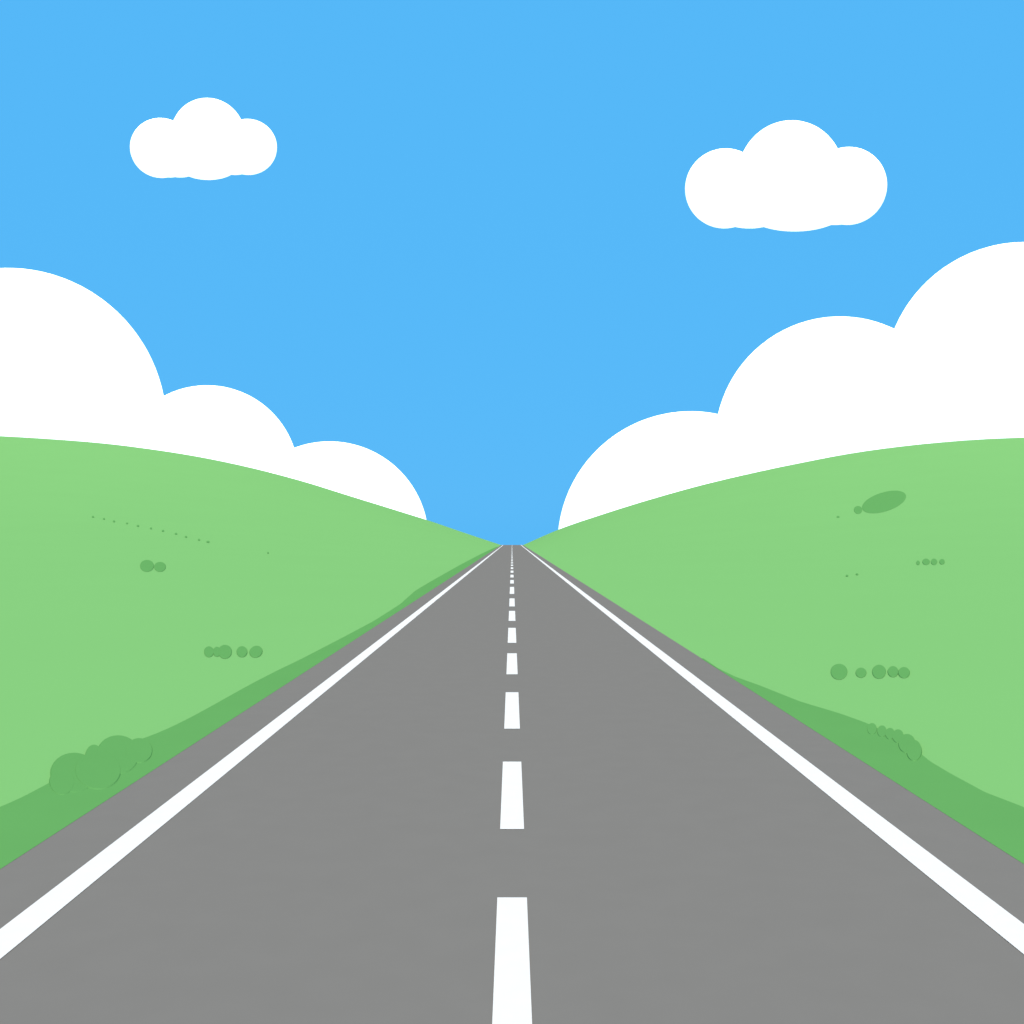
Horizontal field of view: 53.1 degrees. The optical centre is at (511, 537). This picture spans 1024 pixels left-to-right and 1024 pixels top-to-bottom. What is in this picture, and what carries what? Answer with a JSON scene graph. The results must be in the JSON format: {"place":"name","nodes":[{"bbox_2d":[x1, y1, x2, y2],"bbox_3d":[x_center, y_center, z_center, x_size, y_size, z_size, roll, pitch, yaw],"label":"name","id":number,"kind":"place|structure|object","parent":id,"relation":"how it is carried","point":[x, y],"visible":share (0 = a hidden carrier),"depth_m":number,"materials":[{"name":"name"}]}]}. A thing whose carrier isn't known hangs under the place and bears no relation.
{"place":"outdoors","nodes":[
{"label":"outdoors","id":0,"kind":"place"},
{"bbox_2d":[130,98,276,179],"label":"cloud","id":1,"kind":"structure","parent":0,"point":[207,139],"depth_m":1977.03,"materials":[{"name":"white"}]},
{"bbox_2d":[0,268,425,518],"bbox_3d":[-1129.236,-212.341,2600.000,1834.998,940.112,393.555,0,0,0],"label":"cloud","id":2,"kind":"structure","parent":0,"point":[76,363],"depth_m":2500.30,"materials":[{"name":"white"}]},
{"bbox_2d":[0,545,1023,1023],"bbox_3d":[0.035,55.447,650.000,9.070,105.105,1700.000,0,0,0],"label":"road","id":3,"kind":"structure","parent":0,"point":[512,785],"depth_m":9.12,"materials":[{"name":"grey asphalt"}]},
{"bbox_2d":[0,436,1023,806],"bbox_3d":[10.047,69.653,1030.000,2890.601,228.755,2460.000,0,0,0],"label":"grass hills","id":4,"kind":"structure","parent":0,"point":[102,634],"depth_m":65.28,"materials":[{"name":"green plant"}]},
{"bbox_2d":[140,560,165,571],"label":"shrub clump","id":5,"kind":"object","parent":4,"relation":"on","point":[147,565],"visible":1,"depth_m":85.77,"materials":[{"name":"green plant"}]},
{"bbox_2d":[92,516,268,552],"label":"grass tufts","id":6,"kind":"object","parent":4,"relation":"on","point":[151,528],"visible":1,"depth_m":187.05,"materials":[{"name":"green plant"}]},
{"bbox_2d":[204,645,262,658],"bbox_3d":[-7.129,2.890,26.222,1.453,0.018,3.306,0,0,-16],"label":"shrub clump","id":7,"kind":"object","parent":4,"relation":"on","point":[224,651],"visible":1,"depth_m":26.01,"materials":[{"name":"green plant"}]},
{"bbox_2d":[0,547,496,868],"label":"grass verge","id":8,"kind":"object","parent":4,"relation":"on","point":[31,820],"depth_m":13.62,"materials":[{"name":"green plant"}]},
{"bbox_2d":[49,735,151,794],"bbox_3d":[-5.324,2.892,13.313,1.199,0.024,3.644,0,0,-16],"label":"hedge","id":9,"kind":"object","parent":8,"relation":"on","point":[106,763],"visible":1,"depth_m":13.02,"materials":[{"name":"green leaves"}]},
{"bbox_2d":[701,658,1023,863],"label":"grass verge","id":10,"kind":"object","parent":4,"relation":"on","point":[998,822],"depth_m":12.42,"materials":[{"name":"green plant"}]},
{"bbox_2d":[867,723,921,760],"bbox_3d":[5.539,2.891,14.611,0.587,0.024,2.790,0,0,3],"label":"hedge","id":11,"kind":"object","parent":10,"relation":"on","point":[909,745],"visible":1,"depth_m":14.64,"materials":[{"name":"green plant"}]},
{"bbox_2d":[831,664,909,679],"bbox_3d":[7.732,2.888,22.093,1.638,0.021,2.836,0,0,18],"label":"shrub clump","id":12,"kind":"object","parent":4,"relation":"on","point":[838,671],"visible":1,"depth_m":21.98,"materials":[{"name":"green plant"}]},
{"bbox_2d":[854,491,905,513],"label":"shrub clump","id":13,"kind":"object","parent":4,"relation":"on","point":[883,501],"visible":1,"depth_m":259.35,"materials":[{"name":"green plant"}]},
{"bbox_2d":[916,559,944,564],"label":"shrub clump","id":14,"kind":"object","parent":4,"relation":"on","point":[933,561],"visible":1,"depth_m":89.34,"materials":[{"name":"green plant"}]},
{"bbox_2d":[0,0,1023,544],"label":"sky","id":15,"kind":"structure","parent":0,"point":[471,255],"materials":[{"name":"blue"}]},
{"bbox_2d":[685,120,886,230],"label":"cloud","id":16,"kind":"structure","parent":0,"point":[791,175],"depth_m":1868.94,"materials":[{"name":"white"}]},
{"bbox_2d":[558,242,1023,529],"bbox_3d":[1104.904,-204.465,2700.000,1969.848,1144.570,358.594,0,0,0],"label":"cloud","id":17,"kind":"structure","parent":0,"point":[943,361],"depth_m":2573.34,"materials":[{"name":"white"}]}
]}

